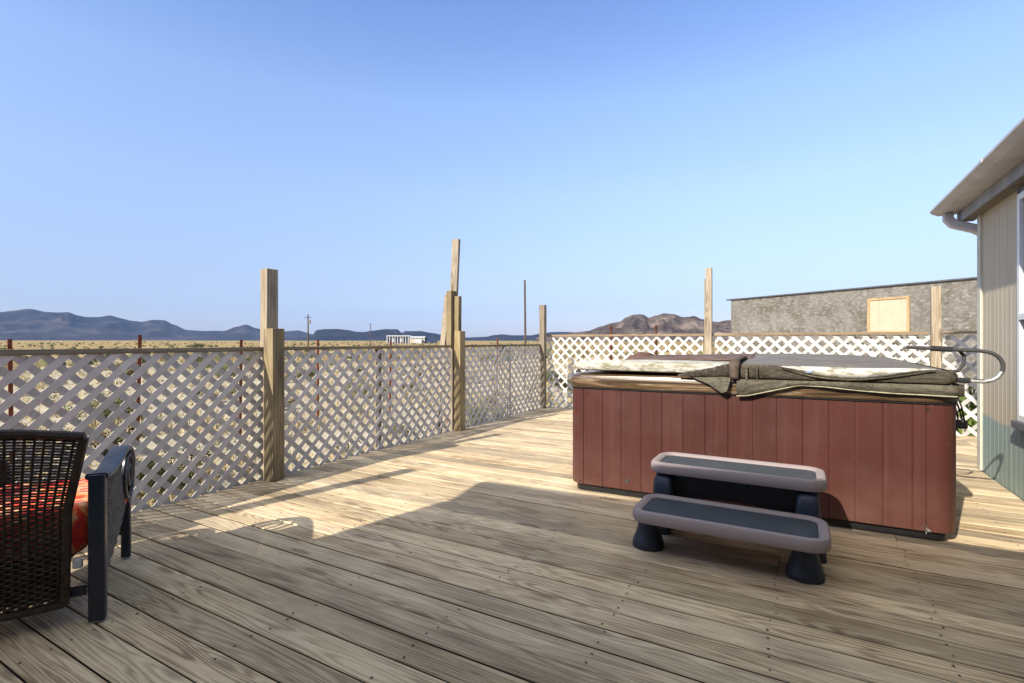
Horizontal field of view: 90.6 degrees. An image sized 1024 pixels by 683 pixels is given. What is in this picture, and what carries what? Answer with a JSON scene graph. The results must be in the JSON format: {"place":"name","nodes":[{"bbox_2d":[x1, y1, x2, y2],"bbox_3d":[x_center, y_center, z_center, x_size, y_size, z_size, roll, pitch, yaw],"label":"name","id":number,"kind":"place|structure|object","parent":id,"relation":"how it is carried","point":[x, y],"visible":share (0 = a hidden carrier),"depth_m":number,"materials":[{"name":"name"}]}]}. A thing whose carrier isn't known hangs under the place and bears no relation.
{"place":"outdoors","nodes":[
{"label":"outdoors","id":0,"kind":"place"},
{"bbox_2d":[0,309,311,340],"bbox_3d":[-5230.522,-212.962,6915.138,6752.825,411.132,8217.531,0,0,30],"label":"mountains","id":1,"kind":"structure","parent":0,"point":[27,324],"depth_m":6222.95,"materials":[{"name":"blue stone"}]},
{"bbox_2d":[300,329,573,340],"bbox_3d":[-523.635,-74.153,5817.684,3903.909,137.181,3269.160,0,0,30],"label":"dark mesa hills","id":2,"kind":"structure","parent":0,"point":[338,335],"depth_m":5606.94,"materials":[{"name":"stone"}]},
{"bbox_2d":[0,340,969,509],"bbox_3d":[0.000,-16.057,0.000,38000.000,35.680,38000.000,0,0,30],"label":"desert ground","id":3,"kind":"structure","parent":0,"point":[151,445],"depth_m":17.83,"materials":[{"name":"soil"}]},
{"bbox_2d":[7,339,13,461],"bbox_3d":[-6.286,0.835,6.350,0.054,1.730,0.049,0,1,16],"label":"fence post","id":4,"kind":"object","parent":3,"relation":"on","point":[10,385],"visible":0.34,"depth_m":6.34,"materials":[{"name":"red paint"}]},
{"bbox_2d":[0,354,511,422],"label":"fence wire","id":5,"kind":"object","parent":4,"relation":"attached to","point":[208,384],"visible":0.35,"depth_m":8.45,"materials":[{"name":"grey metal"}]},
{"bbox_2d":[68,420,144,456],"bbox_3d":[-5.931,1.427,7.441,0.618,0.606,0.951,0,0,42],"label":"desert shrub","id":6,"kind":"object","parent":3,"relation":"on","point":[115,441],"visible":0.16,"depth_m":7.50,"materials":[{"name":"beige plant"}]},
{"bbox_2d":[63,391,152,421],"bbox_3d":[-8.242,1.356,10.415,1.443,0.750,1.241,0,0,5],"label":"desert shrub","id":7,"kind":"object","parent":3,"relation":"on","point":[118,401],"visible":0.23,"depth_m":10.18,"materials":[{"name":"grey plant"}]},
{"bbox_2d":[117,369,134,378],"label":"desert shrub","id":8,"kind":"object","parent":3,"relation":"on","point":[130,372],"visible":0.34,"depth_m":22.90,"materials":[{"name":"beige plant"}]},
{"bbox_2d":[136,335,141,440],"bbox_3d":[-5.586,0.800,7.576,0.054,1.800,0.049,1,0,36],"label":"fence post","id":9,"kind":"object","parent":3,"relation":"on","point":[139,364],"visible":0.42,"depth_m":7.57,"materials":[{"name":"brown metal"}]},
{"bbox_2d":[134,446,212,497],"bbox_3d":[-3.940,1.443,5.546,0.879,0.568,1.339,0,0,2],"label":"desert shrub","id":10,"kind":"object","parent":3,"relation":"on","point":[140,476],"visible":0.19,"depth_m":5.53,"materials":[{"name":"green plant"}]},
{"bbox_2d":[188,343,211,347],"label":"desert shrub","id":11,"kind":"object","parent":3,"relation":"on","point":[197,345],"visible":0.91,"depth_m":126.71,"materials":[{"name":"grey plant"}]},
{"bbox_2d":[200,392,226,401],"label":"desert shrub","id":12,"kind":"object","parent":3,"relation":"on","point":[215,394],"visible":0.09,"depth_m":13.95,"materials":[{"name":"beige plant"}]},
{"bbox_2d":[198,365,236,380],"bbox_3d":[-12.370,1.329,21.651,1.547,0.809,1.331,0,0,2],"label":"desert shrub","id":13,"kind":"object","parent":3,"relation":"on","point":[225,368],"visible":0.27,"depth_m":21.45,"materials":[{"name":"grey plant"}]},
{"bbox_2d":[238,340,242,434],"bbox_3d":[-4.804,0.835,8.966,0.053,1.730,0.049,0,0,42],"label":"fence post","id":14,"kind":"object","parent":3,"relation":"on","point":[240,384],"visible":0.46,"depth_m":8.96,"materials":[{"name":"brown metal"}]},
{"bbox_2d":[0,359,578,506],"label":"ground scrub","id":15,"kind":"object","parent":3,"relation":"on","point":[218,424],"visible":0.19,"depth_m":13.75,"materials":[{"name":"green plant"}]},
{"bbox_2d":[285,397,294,407],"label":"desert shrub","id":16,"kind":"object","parent":3,"relation":"on","point":[291,400],"visible":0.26,"depth_m":12.73,"materials":[{"name":"beige plant"}]},
{"bbox_2d":[295,368,315,378],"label":"desert shrub","id":17,"kind":"object","parent":3,"relation":"on","point":[311,374],"visible":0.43,"depth_m":21.96,"materials":[{"name":"green plant"}]},
{"bbox_2d":[305,315,311,345],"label":"utility pole","id":18,"kind":"object","parent":3,"relation":"on","point":[308,320],"visible":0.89,"depth_m":139.88,"materials":[{"name":"metal"}]},
{"bbox_2d":[316,340,318,417],"bbox_3d":[-3.999,0.835,10.425,0.053,1.730,0.049,-1,-1,20],"label":"fence post","id":19,"kind":"object","parent":3,"relation":"on","point":[317,368],"visible":0.57,"depth_m":10.42,"materials":[{"name":"brown metal"}]},
{"bbox_2d":[0,341,730,366],"bbox_3d":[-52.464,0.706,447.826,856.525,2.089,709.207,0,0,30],"label":"distant scrub","id":20,"kind":"object","parent":3,"relation":"on","point":[217,359],"visible":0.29,"depth_m":79.26,"materials":[{"name":"yellow plant"}]},
{"bbox_2d":[346,381,386,397],"bbox_3d":[-4.437,1.423,15.458,1.426,0.612,0.936,0,0,26],"label":"desert shrub","id":21,"kind":"object","parent":3,"relation":"on","point":[364,391],"visible":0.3,"depth_m":15.28,"materials":[{"name":"green plant"}]},
{"bbox_2d":[389,340,391,410],"bbox_3d":[-2.941,0.835,12.233,0.053,1.730,0.048,1,0,30],"label":"fence post","id":22,"kind":"object","parent":3,"relation":"on","point":[390,356],"visible":0.41,"depth_m":12.22,"materials":[{"name":"brown metal"}]},
{"bbox_2d":[398,382,413,388],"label":"desert shrub","id":23,"kind":"object","parent":3,"relation":"on","point":[404,387],"visible":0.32,"depth_m":17.56,"materials":[{"name":"green plant"}]},
{"bbox_2d":[386,335,436,342],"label":"distant house","id":24,"kind":"structure","parent":3,"relation":"on","point":[409,339],"depth_m":423.25,"materials":[{"name":"white"}]},
{"bbox_2d":[465,397,508,424],"bbox_3d":[-0.553,1.421,10.208,0.969,0.615,1.476,0,0,-24],"label":"desert shrub","id":25,"kind":"object","parent":3,"relation":"on","point":[479,415],"visible":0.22,"depth_m":9.98,"materials":[{"name":"grey plant"}]},
{"bbox_2d":[0,406,1023,682],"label":"deck","id":26,"kind":"structure","parent":3,"relation":"on","point":[502,550],"depth_m":2.43,"materials":[{"name":"brown wood"}]},
{"bbox_2d":[0,430,135,622],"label":"wicker armchair","id":27,"kind":"object","parent":26,"relation":"on","point":[49,528],"visible":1,"depth_m":2.10,"materials":[{"name":"black wicker"}]},
{"bbox_2d":[0,239,546,513],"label":"lattice fence","id":28,"kind":"object","parent":26,"relation":"on","point":[448,409],"visible":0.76,"depth_m":4.35,"materials":[{"name":"white paint"}]},
{"bbox_2d":[140,415,511,510],"bbox_3d":[1.539,1.353,3.620,7.300,0.294,9.056,0,0,30],"label":"deck rim","id":29,"kind":"object","parent":26,"relation":"attached to","point":[311,466],"visible":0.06,"depth_m":4.89,"materials":[{"name":"brown wood"}]},
{"bbox_2d":[632,452,830,584],"bbox_3d":[1.238,0.972,2.923,0.995,0.457,0.805,0,0,30],"label":"spa step","id":30,"kind":"object","parent":26,"relation":"on","point":[787,496],"visible":1,"depth_m":2.83,"materials":[{"name":"plastic"}]},
{"bbox_2d":[547,268,976,436],"bbox_3d":[3.742,0.040,7.539,7.140,2.360,0.193,0,0,30],"label":"lattice fence","id":31,"kind":"object","parent":26,"relation":"on","point":[934,337],"visible":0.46,"depth_m":7.38,"materials":[{"name":"white paint"}]},
{"bbox_2d":[571,345,1005,540],"bbox_3d":[2.243,0.612,4.470,2.840,1.172,2.332,0,0,28],"label":"hot tub","id":32,"kind":"object","parent":26,"relation":"on","point":[886,462],"visible":0.84,"depth_m":3.36,"materials":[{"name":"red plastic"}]},
{"bbox_2d":[575,352,967,428],"bbox_3d":[2.130,0.327,4.468,2.523,0.458,2.350,0,0,28],"label":"hot tub cover","id":33,"kind":"object","parent":32,"relation":"on","point":[718,372],"visible":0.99,"depth_m":3.42,"materials":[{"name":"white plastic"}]},
{"bbox_2d":[524,280,525,388],"bbox_3d":[0.464,-0.240,18.000,0.088,3.881,0.083,0,0,7],"label":"wooden pole","id":34,"kind":"object","parent":3,"relation":"on","point":[524,322],"visible":0.71,"depth_m":17.97,"materials":[{"name":"brown wood"}]},
{"bbox_2d":[532,369,564,381],"bbox_3d":[1.453,1.396,20.443,1.404,0.662,1.208,0,0,10],"label":"desert shrub","id":35,"kind":"object","parent":3,"relation":"on","point":[549,375],"visible":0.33,"depth_m":20.17,"materials":[{"name":"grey plant"}]},
{"bbox_2d":[553,376,571,389],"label":"desert shrub","id":36,"kind":"object","parent":3,"relation":"on","point":[560,380],"visible":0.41,"depth_m":17.44,"materials":[{"name":"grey plant"}]},
{"bbox_2d":[610,325,611,359],"bbox_3d":[2.538,0.640,13.000,0.065,2.120,0.065,0,0,-38],"label":"rusty post","id":37,"kind":"object","parent":3,"relation":"on","point":[611,340],"visible":0.35,"depth_m":12.97,"materials":[{"name":"metal"}]},
{"bbox_2d":[655,325,656,354],"bbox_3d":[3.693,0.640,12.999,0.065,2.120,0.065,0,0,-38],"label":"rusty post","id":38,"kind":"object","parent":3,"relation":"on","point":[656,339],"visible":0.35,"depth_m":12.97,"materials":[{"name":"metal"}]},
{"bbox_2d":[726,277,976,411],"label":"stucco shed","id":39,"kind":"structure","parent":3,"relation":"on","point":[903,307],"depth_m":14.08,"materials":[{"name":"grey paint"}]},
{"bbox_2d":[867,296,909,331],"bbox_3d":[9.998,-0.697,13.487,0.043,0.955,1.010,0,0,-26],"label":"window","id":40,"kind":"structure","parent":39,"relation":"in","point":[887,314],"depth_m":13.45,"materials":[{"name":"brown wood"}]},
{"bbox_2d":[956,386,976,435],"bbox_3d":[6.051,1.104,6.747,0.323,1.263,0.281,0,0,30],"label":"green weed","id":41,"kind":"object","parent":3,"relation":"on","point":[972,422],"visible":0.22,"depth_m":6.70,"materials":[{"name":"green plant"}]},
{"bbox_2d":[930,117,1023,500],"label":"mobile home","id":42,"kind":"object","parent":3,"relation":"on","point":[987,191],"visible":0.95,"depth_m":4.21,"materials":[{"name":"white metal"}]},
{"bbox_2d":[1011,185,1023,431],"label":"window","id":43,"kind":"structure","parent":42,"relation":"in","point":[1018,424],"depth_m":3.79,"materials":[{"name":"white plastic"}]},
{"bbox_2d":[0,0,1023,336],"label":"sky","id":44,"kind":"structure","parent":0,"point":[157,156],"materials":[{"name":"blue"}]},
{"bbox_2d":[536,313,730,341],"bbox_3d":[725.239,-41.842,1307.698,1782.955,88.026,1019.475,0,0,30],"label":"brown desert hills","id":45,"kind":"structure","parent":0,"point":[666,323],"depth_m":1387.93,"materials":[{"name":"brown stone"}]}
]}

